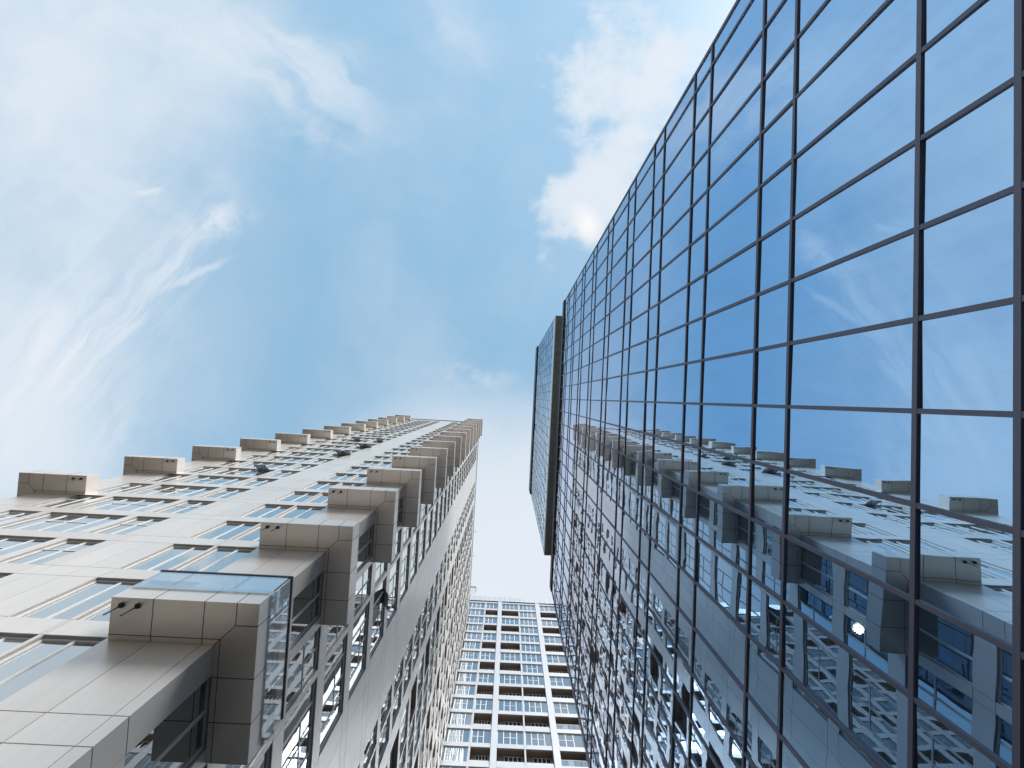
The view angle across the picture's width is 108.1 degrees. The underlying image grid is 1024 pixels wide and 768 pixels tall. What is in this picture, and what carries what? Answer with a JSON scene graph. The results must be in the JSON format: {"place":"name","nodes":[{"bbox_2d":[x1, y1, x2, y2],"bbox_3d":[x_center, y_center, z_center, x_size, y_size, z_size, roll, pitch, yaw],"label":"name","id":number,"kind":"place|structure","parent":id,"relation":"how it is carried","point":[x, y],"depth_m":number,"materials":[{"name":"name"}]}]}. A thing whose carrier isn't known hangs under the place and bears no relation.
{"place":"outdoors","nodes":[
{"label":"outdoors","id":0,"kind":"place"},
{"bbox_2d":[0,415,482,767],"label":"residential tower","id":1,"kind":"structure","parent":0,"point":[288,600],"depth_m":16.51,"materials":[{"name":"concrete"}]},
{"bbox_2d":[0,512,33,521],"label":"window","id":2,"kind":"structure","parent":1,"relation":"in","point":[9,515],"depth_m":19.17,"materials":[{"name":"glass"}]},
{"bbox_2d":[0,537,49,555],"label":"window","id":3,"kind":"structure","parent":1,"relation":"in","point":[7,545],"depth_m":16.03,"materials":[{"name":"glass"}]},
{"bbox_2d":[0,638,100,701],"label":"window","id":4,"kind":"structure","parent":1,"relation":"in","point":[20,669],"depth_m":9.56,"materials":[{"name":"glass"}]},
{"bbox_2d":[1,541,100,564],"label":"window","id":5,"kind":"structure","parent":1,"relation":"in","point":[44,555],"depth_m":15.35,"materials":[{"name":"glass"}]},
{"bbox_2d":[0,514,123,531],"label":"window","id":6,"kind":"structure","parent":1,"relation":"in","point":[50,522],"depth_m":18.49,"materials":[{"name":"glass"}]},
{"bbox_2d":[37,496,99,506],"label":"window","id":7,"kind":"structure","parent":1,"relation":"in","point":[73,500],"depth_m":21.62,"materials":[{"name":"glass"}]},
{"bbox_2d":[15,580,139,619],"bbox_3d":[-14.117,7.144,12.249,1.800,2.400,0.080,3,-92,0],"label":"window","id":8,"kind":"structure","parent":1,"relation":"in","point":[69,605],"depth_m":12.19,"materials":[{"name":"glass"}]},
{"bbox_2d":[80,604,110,620],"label":"window","id":9,"kind":"structure","parent":1,"relation":"in","point":[97,615],"depth_m":11.48,"materials":[{"name":"glass"}]},
{"bbox_2d":[98,484,148,492],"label":"window","id":10,"kind":"structure","parent":1,"relation":"in","point":[131,486],"depth_m":24.77,"materials":[{"name":"glass"}]},
{"bbox_2d":[76,498,174,511],"bbox_3d":[-22.273,7.057,21.499,4.080,2.400,0.080,3,-92,0],"label":"window","id":11,"kind":"structure","parent":1,"relation":"in","point":[122,504],"depth_m":21.64,"materials":[{"name":"glass"}]},
{"bbox_2d":[93,518,165,534],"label":"window","id":12,"kind":"structure","parent":1,"relation":"in","point":[135,524],"depth_m":18.49,"materials":[{"name":"glass"}]},
{"bbox_2d":[146,475,185,481],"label":"window","id":13,"kind":"structure","parent":1,"relation":"in","point":[170,477],"depth_m":27.90,"materials":[{"name":"glass"}]},
{"bbox_2d":[123,546,209,570],"bbox_3d":[-14.139,7.255,15.347,1.800,2.400,0.080,3,-92,0],"label":"window","id":14,"kind":"structure","parent":1,"relation":"in","point":[166,559],"depth_m":15.38,"materials":[{"name":"glass"}]},
{"bbox_2d":[124,676,210,767],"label":"window","id":15,"kind":"structure","parent":1,"relation":"in","point":[180,737],"depth_m":9.42,"materials":[{"name":"glass"}]},
{"bbox_2d":[131,486,215,495],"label":"window","id":16,"kind":"structure","parent":1,"relation":"in","point":[161,490],"depth_m":24.79,"materials":[{"name":"glass"}]},
{"bbox_2d":[158,502,210,513],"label":"window","id":17,"kind":"structure","parent":1,"relation":"in","point":[182,508],"depth_m":21.65,"materials":[{"name":"glass"}]},
{"bbox_2d":[186,467,217,472],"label":"window","id":18,"kind":"structure","parent":1,"relation":"in","point":[204,469],"depth_m":31.01,"materials":[{"name":"glass"}]},
{"bbox_2d":[178,476,245,484],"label":"window","id":19,"kind":"structure","parent":1,"relation":"in","point":[200,479],"depth_m":27.91,"materials":[{"name":"glass"}]},
{"bbox_2d":[176,548,252,571],"bbox_3d":[-12.222,7.355,15.357,1.760,2.400,0.080,3,-92,0],"label":"window","id":20,"kind":"structure","parent":1,"relation":"in","point":[217,559],"depth_m":15.43,"materials":[{"name":"glass"}]},
{"bbox_2d":[193,522,256,539],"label":"window","id":21,"kind":"structure","parent":1,"relation":"in","point":[225,531],"depth_m":18.53,"materials":[{"name":"glass"}]},
{"bbox_2d":[204,489,246,497],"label":"window","id":22,"kind":"structure","parent":1,"relation":"in","point":[226,493],"depth_m":24.80,"materials":[{"name":"glass"}]},
{"bbox_2d":[0,420,476,767],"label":"window","id":23,"kind":"structure","parent":1,"relation":"in","point":[6,642],"depth_m":52.66,"materials":[{"name":"glass"}]},
{"bbox_2d":[213,469,270,475],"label":"window","id":24,"kind":"structure","parent":1,"relation":"in","point":[227,471],"depth_m":31.00,"materials":[{"name":"glass"}]},
{"bbox_2d":[234,526,260,540],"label":"window","id":25,"kind":"structure","parent":1,"relation":"in","point":[254,535],"depth_m":18.05,"materials":[{"name":"glass"}]},
{"bbox_2d":[224,683,273,767],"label":"window","id":26,"kind":"structure","parent":1,"relation":"in","point":[271,689],"depth_m":13.11,"materials":[{"name":"glass"}]},
{"bbox_2d":[240,479,274,486],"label":"window","id":27,"kind":"structure","parent":1,"relation":"in","point":[258,482],"depth_m":27.95,"materials":[{"name":"glass"}]},
{"bbox_2d":[241,505,290,517],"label":"window","id":28,"kind":"structure","parent":1,"relation":"in","point":[266,511],"depth_m":21.68,"materials":[{"name":"glass"}]},
{"bbox_2d":[241,462,293,467],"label":"window","id":29,"kind":"structure","parent":1,"relation":"in","point":[269,465],"depth_m":34.35,"materials":[{"name":"glass"}]},
{"bbox_2d":[269,613,278,671],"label":"window","id":30,"kind":"structure","parent":1,"relation":"in","point":[276,619],"depth_m":13.28,"materials":[{"name":"glass"}]},
{"bbox_2d":[269,471,297,476],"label":"window","id":31,"kind":"structure","parent":1,"relation":"in","point":[283,473],"depth_m":31.07,"materials":[{"name":"glass"}]},
{"bbox_2d":[265,457,309,461],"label":"window","id":32,"kind":"structure","parent":1,"relation":"in","point":[274,458],"depth_m":37.29,"materials":[{"name":"glass"}]},
{"bbox_2d":[277,492,316,501],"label":"window","id":33,"kind":"structure","parent":1,"relation":"in","point":[294,497],"depth_m":24.81,"materials":[{"name":"glass"}]},
{"bbox_2d":[281,681,314,767],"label":"window","id":34,"kind":"structure","parent":1,"relation":"in","point":[297,729],"depth_m":15.35,"materials":[{"name":"glass"}]},
{"bbox_2d":[279,507,323,518],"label":"window","id":35,"kind":"structure","parent":1,"relation":"in","point":[298,512],"depth_m":21.79,"materials":[{"name":"glass"}]},
{"bbox_2d":[285,628,318,711],"bbox_3d":[-8.649,11.598,15.231,0.080,2.400,1.900,3,-92,0],"label":"window","id":36,"kind":"structure","parent":1,"relation":"in","point":[303,665],"depth_m":15.24,"materials":[{"name":"glass"}]},
{"bbox_2d":[284,453,325,456],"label":"window","id":37,"kind":"structure","parent":1,"relation":"in","point":[289,454],"depth_m":40.46,"materials":[{"name":"glass"}]},
{"bbox_2d":[290,573,321,647],"bbox_3d":[-8.527,9.222,15.317,0.080,2.400,1.980,3,-92,0],"label":"window","id":38,"kind":"structure","parent":1,"relation":"in","point":[306,605],"depth_m":15.34,"materials":[{"name":"glass"}]},
{"bbox_2d":[300,449,334,452],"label":"window","id":39,"kind":"structure","parent":1,"relation":"in","point":[311,450],"depth_m":43.53,"materials":[{"name":"glass"}]},
{"bbox_2d":[308,494,327,502],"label":"window","id":40,"kind":"structure","parent":1,"relation":"in","point":[323,498],"depth_m":24.58,"materials":[{"name":"glass"}]},
{"bbox_2d":[304,482,337,489],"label":"window","id":41,"kind":"structure","parent":1,"relation":"in","point":[319,485],"depth_m":27.95,"materials":[{"name":"glass"}]},
{"bbox_2d":[319,636,345,751],"bbox_3d":[-8.844,15.022,18.209,0.080,2.400,4.100,3,-92,0],"label":"window","id":42,"kind":"structure","parent":1,"relation":"in","point":[334,668],"depth_m":18.28,"materials":[{"name":"glass"}]},
{"bbox_2d":[326,625,345,653],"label":"window","id":43,"kind":"structure","parent":1,"relation":"in","point":[334,632],"depth_m":17.96,"materials":[{"name":"glass"}]},
{"bbox_2d":[326,474,353,479],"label":"window","id":44,"kind":"structure","parent":1,"relation":"in","point":[337,476],"depth_m":31.07,"materials":[{"name":"glass"}]},
{"bbox_2d":[344,467,366,471],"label":"window","id":45,"kind":"structure","parent":1,"relation":"in","point":[353,469],"depth_m":34.24,"materials":[{"name":"glass"}]},
{"bbox_2d":[349,604,367,695],"bbox_3d":[-8.866,15.133,21.307,0.080,2.400,4.100,3,-92,0],"label":"window","id":46,"kind":"structure","parent":1,"relation":"in","point":[360,625],"depth_m":21.42,"materials":[{"name":"glass"}]},
{"bbox_2d":[354,565,370,614],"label":"window","id":47,"kind":"structure","parent":1,"relation":"in","point":[362,585],"depth_m":21.51,"materials":[{"name":"glass"}]},
{"bbox_2d":[357,525,372,570],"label":"window","id":48,"kind":"structure","parent":1,"relation":"in","point":[365,540],"depth_m":21.63,"materials":[{"name":"glass"}]},
{"bbox_2d":[363,724,375,767],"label":"window","id":49,"kind":"structure","parent":1,"relation":"in","point":[370,745],"depth_m":24.29,"materials":[{"name":"glass"}]},
{"bbox_2d":[370,579,384,656],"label":"window","id":50,"kind":"structure","parent":1,"relation":"in","point":[378,599],"depth_m":24.54,"materials":[{"name":"glass"}]},
{"bbox_2d":[375,563,385,584],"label":"window","id":51,"kind":"structure","parent":1,"relation":"in","point":[380,567],"depth_m":24.45,"materials":[{"name":"glass"}]},
{"bbox_2d":[378,716,388,764],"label":"window","id":52,"kind":"structure","parent":1,"relation":"in","point":[384,736],"depth_m":27.29,"materials":[{"name":"glass"}]},
{"bbox_2d":[380,688,390,729],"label":"window","id":53,"kind":"structure","parent":1,"relation":"in","point":[386,705],"depth_m":27.38,"materials":[{"name":"glass"}]},
{"bbox_2d":[387,559,398,624],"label":"window","id":54,"kind":"structure","parent":1,"relation":"in","point":[394,571],"depth_m":27.69,"materials":[{"name":"glass"}]},
{"bbox_2d":[392,684,400,725],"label":"window","id":55,"kind":"structure","parent":1,"relation":"in","point":[396,703],"depth_m":30.42,"materials":[{"name":"glass"}]},
{"bbox_2d":[395,530,399,556],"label":"window","id":56,"kind":"structure","parent":1,"relation":"in","point":[398,534],"depth_m":28.38,"materials":[{"name":"glass"}]},
{"bbox_2d":[394,661,401,692],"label":"window","id":57,"kind":"structure","parent":1,"relation":"in","point":[398,675],"depth_m":30.52,"materials":[{"name":"glass"}]},
{"bbox_2d":[397,498,401,525],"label":"window","id":58,"kind":"structure","parent":1,"relation":"in","point":[400,501],"depth_m":28.44,"materials":[{"name":"glass"}]},
{"bbox_2d":[400,702,407,753],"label":"window","id":59,"kind":"structure","parent":1,"relation":"in","point":[404,719],"depth_m":33.42,"materials":[{"name":"glass"}]},
{"bbox_2d":[400,544,408,600],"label":"window","id":60,"kind":"structure","parent":1,"relation":"in","point":[405,556],"depth_m":30.81,"materials":[{"name":"glass"}]},
{"bbox_2d":[403,527,409,545],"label":"window","id":61,"kind":"structure","parent":1,"relation":"in","point":[406,529],"depth_m":30.80,"materials":[{"name":"glass"}]},
{"bbox_2d":[403,658,410,694],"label":"window","id":62,"kind":"structure","parent":1,"relation":"in","point":[407,673],"depth_m":33.55,"materials":[{"name":"glass"}]},
{"bbox_2d":[405,636,411,664],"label":"window","id":63,"kind":"structure","parent":1,"relation":"in","point":[408,650],"depth_m":33.61,"materials":[{"name":"glass"}]},
{"bbox_2d":[407,739,412,767],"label":"window","id":64,"kind":"structure","parent":1,"relation":"in","point":[410,750],"depth_m":36.58,"materials":[{"name":"glass"}]},
{"bbox_2d":[410,531,417,581],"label":"window","id":65,"kind":"structure","parent":1,"relation":"in","point":[415,539],"depth_m":33.93,"materials":[{"name":"glass"}]},
{"bbox_2d":[413,637,418,666],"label":"window","id":66,"kind":"structure","parent":1,"relation":"in","point":[415,654],"depth_m":36.72,"materials":[{"name":"glass"}]},
{"bbox_2d":[414,714,419,751],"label":"window","id":67,"kind":"structure","parent":1,"relation":"in","point":[417,726],"depth_m":39.43,"materials":[{"name":"glass"}]},
{"bbox_2d":[417,657,422,697],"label":"window","id":68,"kind":"structure","parent":1,"relation":"in","point":[421,664],"depth_m":39.58,"materials":[{"name":"glass"}]},
{"bbox_2d":[419,519,425,564],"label":"window","id":69,"kind":"structure","parent":1,"relation":"in","point":[422,537],"depth_m":37.11,"materials":[{"name":"glass"}]},
{"bbox_2d":[426,511,431,551],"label":"window","id":70,"kind":"structure","parent":1,"relation":"in","point":[430,514],"depth_m":40.16,"materials":[{"name":"glass"}]},
{"bbox_2d":[432,503,436,540],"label":"window","id":71,"kind":"structure","parent":1,"relation":"in","point":[435,507],"depth_m":43.38,"materials":[{"name":"glass"}]},
{"bbox_2d":[0,0,735,599],"label":"sky","id":72,"kind":"structure","parent":0,"point":[223,222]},
{"bbox_2d":[440,586,588,767],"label":"apartment block","id":73,"kind":"structure","parent":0,"point":[513,704],"depth_m":74.16,"materials":[{"name":"concrete"}]},
{"bbox_2d":[441,746,467,761],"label":"window","id":74,"kind":"structure","parent":73,"relation":"in","point":[449,753],"depth_m":61.17,"materials":[{"name":"blue glass"}]},
{"bbox_2d":[445,729,469,741],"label":"window","id":75,"kind":"structure","parent":73,"relation":"in","point":[456,735],"depth_m":64.50,"materials":[{"name":"blue glass"}]},
{"bbox_2d":[448,713,471,724],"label":"window","id":76,"kind":"structure","parent":73,"relation":"in","point":[454,718],"depth_m":67.85,"materials":[{"name":"glass"}]},
{"bbox_2d":[451,698,473,708],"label":"window","id":77,"kind":"structure","parent":73,"relation":"in","point":[461,703],"depth_m":71.22,"materials":[{"name":"glass"}]},
{"bbox_2d":[453,685,475,694],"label":"window","id":78,"kind":"structure","parent":73,"relation":"in","point":[459,689],"depth_m":74.57,"materials":[{"name":"blue glass"}]},
{"bbox_2d":[456,672,476,681],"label":"window","id":79,"kind":"structure","parent":73,"relation":"in","point":[470,677],"depth_m":77.98,"materials":[{"name":"blue glass"}]},
{"bbox_2d":[458,661,477,669],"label":"window","id":80,"kind":"structure","parent":73,"relation":"in","point":[462,665],"depth_m":81.28,"materials":[{"name":"blue glass"}]},
{"bbox_2d":[460,651,479,658],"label":"window","id":81,"kind":"structure","parent":73,"relation":"in","point":[464,654],"depth_m":84.66,"materials":[{"name":"blue glass"}]},
{"bbox_2d":[462,641,480,648],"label":"window","id":82,"kind":"structure","parent":73,"relation":"in","point":[474,645],"depth_m":88.02,"materials":[{"name":"blue glass"}]},
{"bbox_2d":[464,633,481,638],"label":"window","id":83,"kind":"structure","parent":73,"relation":"in","point":[467,635],"depth_m":91.42,"materials":[{"name":"glass"}]},
{"bbox_2d":[466,624,482,630],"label":"window","id":84,"kind":"structure","parent":73,"relation":"in","point":[468,627],"depth_m":94.75,"materials":[{"name":"blue glass"}]},
{"bbox_2d":[467,617,483,622],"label":"window","id":85,"kind":"structure","parent":73,"relation":"in","point":[470,619],"depth_m":98.12,"materials":[{"name":"blue glass"}]},
{"bbox_2d":[471,730,490,742],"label":"window","id":86,"kind":"structure","parent":73,"relation":"in","point":[478,736],"depth_m":64.53,"materials":[{"name":"glass"}]},
{"bbox_2d":[475,699,492,709],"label":"window","id":87,"kind":"structure","parent":73,"relation":"in","point":[482,704],"depth_m":71.25,"materials":[{"name":"blue glass"}]},
{"bbox_2d":[478,674,493,682],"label":"window","id":88,"kind":"structure","parent":73,"relation":"in","point":[489,678],"depth_m":77.94,"materials":[{"name":"blue glass"}]},
{"bbox_2d":[480,652,494,659],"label":"window","id":89,"kind":"structure","parent":73,"relation":"in","point":[484,655],"depth_m":84.75,"materials":[{"name":"blue glass"}]},
{"bbox_2d":[482,633,495,639],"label":"window","id":90,"kind":"structure","parent":73,"relation":"in","point":[485,636],"depth_m":91.35,"materials":[{"name":"blue glass"}]},
{"bbox_2d":[501,618,518,623],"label":"window","id":91,"kind":"structure","parent":73,"relation":"in","point":[503,621],"depth_m":98.13,"materials":[{"name":"blue glass"}]},
{"bbox_2d":[500,653,519,660],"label":"window","id":92,"kind":"structure","parent":73,"relation":"in","point":[503,656],"depth_m":84.74,"materials":[{"name":"blue glass"}]},
{"bbox_2d":[499,674,520,683],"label":"window","id":93,"kind":"structure","parent":73,"relation":"in","point":[512,679],"depth_m":78.01,"materials":[{"name":"blue glass"}]},
{"bbox_2d":[501,634,519,640],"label":"window","id":94,"kind":"structure","parent":73,"relation":"in","point":[503,637],"depth_m":91.42,"materials":[{"name":"blue glass"}]},
{"bbox_2d":[498,700,522,711],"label":"window","id":95,"kind":"structure","parent":73,"relation":"in","point":[503,705],"depth_m":71.28,"materials":[{"name":"blue glass"}]},
{"bbox_2d":[497,731,523,744],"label":"window","id":96,"kind":"structure","parent":73,"relation":"in","point":[503,737],"depth_m":64.57,"materials":[{"name":"blue glass"}]},
{"bbox_2d":[519,612,535,617],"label":"window","id":97,"kind":"structure","parent":73,"relation":"in","point":[522,614],"depth_m":101.60,"materials":[{"name":"blue glass"}]},
{"bbox_2d":[520,619,536,624],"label":"window","id":98,"kind":"structure","parent":73,"relation":"in","point":[522,621],"depth_m":98.14,"materials":[{"name":"blue glass"}]},
{"bbox_2d":[520,627,537,633],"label":"window","id":99,"kind":"structure","parent":73,"relation":"in","point":[522,629],"depth_m":94.83,"materials":[{"name":"glass"}]},
{"bbox_2d":[521,635,538,641],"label":"window","id":100,"kind":"structure","parent":73,"relation":"in","point":[524,638],"depth_m":91.48,"materials":[{"name":"blue glass"}]},
{"bbox_2d":[521,644,539,651],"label":"window","id":101,"kind":"structure","parent":73,"relation":"in","point":[524,647],"depth_m":88.12,"materials":[{"name":"glass"}]},
{"bbox_2d":[521,654,541,661],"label":"window","id":102,"kind":"structure","parent":73,"relation":"in","point":[525,657],"depth_m":84.77,"materials":[{"name":"glass"}]},
{"bbox_2d":[522,664,542,672],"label":"window","id":103,"kind":"structure","parent":73,"relation":"in","point":[525,668],"depth_m":81.37,"materials":[{"name":"blue glass"}]},
{"bbox_2d":[523,676,543,684],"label":"window","id":104,"kind":"structure","parent":73,"relation":"in","point":[533,680],"depth_m":78.03,"materials":[{"name":"blue glass"}]},
{"bbox_2d":[524,701,547,712],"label":"window","id":105,"kind":"structure","parent":73,"relation":"in","point":[528,706],"depth_m":71.33,"materials":[{"name":"blue glass"}]},
{"bbox_2d":[525,732,551,745],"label":"window","id":106,"kind":"structure","parent":73,"relation":"in","point":[541,739],"depth_m":64.63,"materials":[{"name":"glass"}]},
{"bbox_2d":[541,620,557,625],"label":"window","id":107,"kind":"structure","parent":73,"relation":"in","point":[544,623],"depth_m":98.22,"materials":[{"name":"blue glass"}]},
{"bbox_2d":[543,636,561,642],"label":"window","id":108,"kind":"structure","parent":73,"relation":"in","point":[546,639],"depth_m":91.46,"materials":[{"name":"blue glass"}]},
{"bbox_2d":[546,655,565,662],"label":"window","id":109,"kind":"structure","parent":73,"relation":"in","point":[550,658],"depth_m":84.79,"materials":[{"name":"blue glass"}]},
{"bbox_2d":[549,677,570,685],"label":"window","id":110,"kind":"structure","parent":73,"relation":"in","point":[554,681],"depth_m":78.03,"materials":[{"name":"blue glass"}]},
{"bbox_2d":[553,703,576,713],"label":"window","id":111,"kind":"structure","parent":73,"relation":"in","point":[567,708],"depth_m":71.33,"materials":[{"name":"blue glass"}]},
{"bbox_2d":[557,734,583,747],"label":"window","id":112,"kind":"structure","parent":73,"relation":"in","point":[565,740],"depth_m":64.61,"materials":[{"name":"glass"}]},
{"bbox_2d":[529,0,1023,767],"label":"glass building","id":113,"kind":"structure","parent":0,"point":[777,470],"depth_m":6.58,"materials":[{"name":"glass"}]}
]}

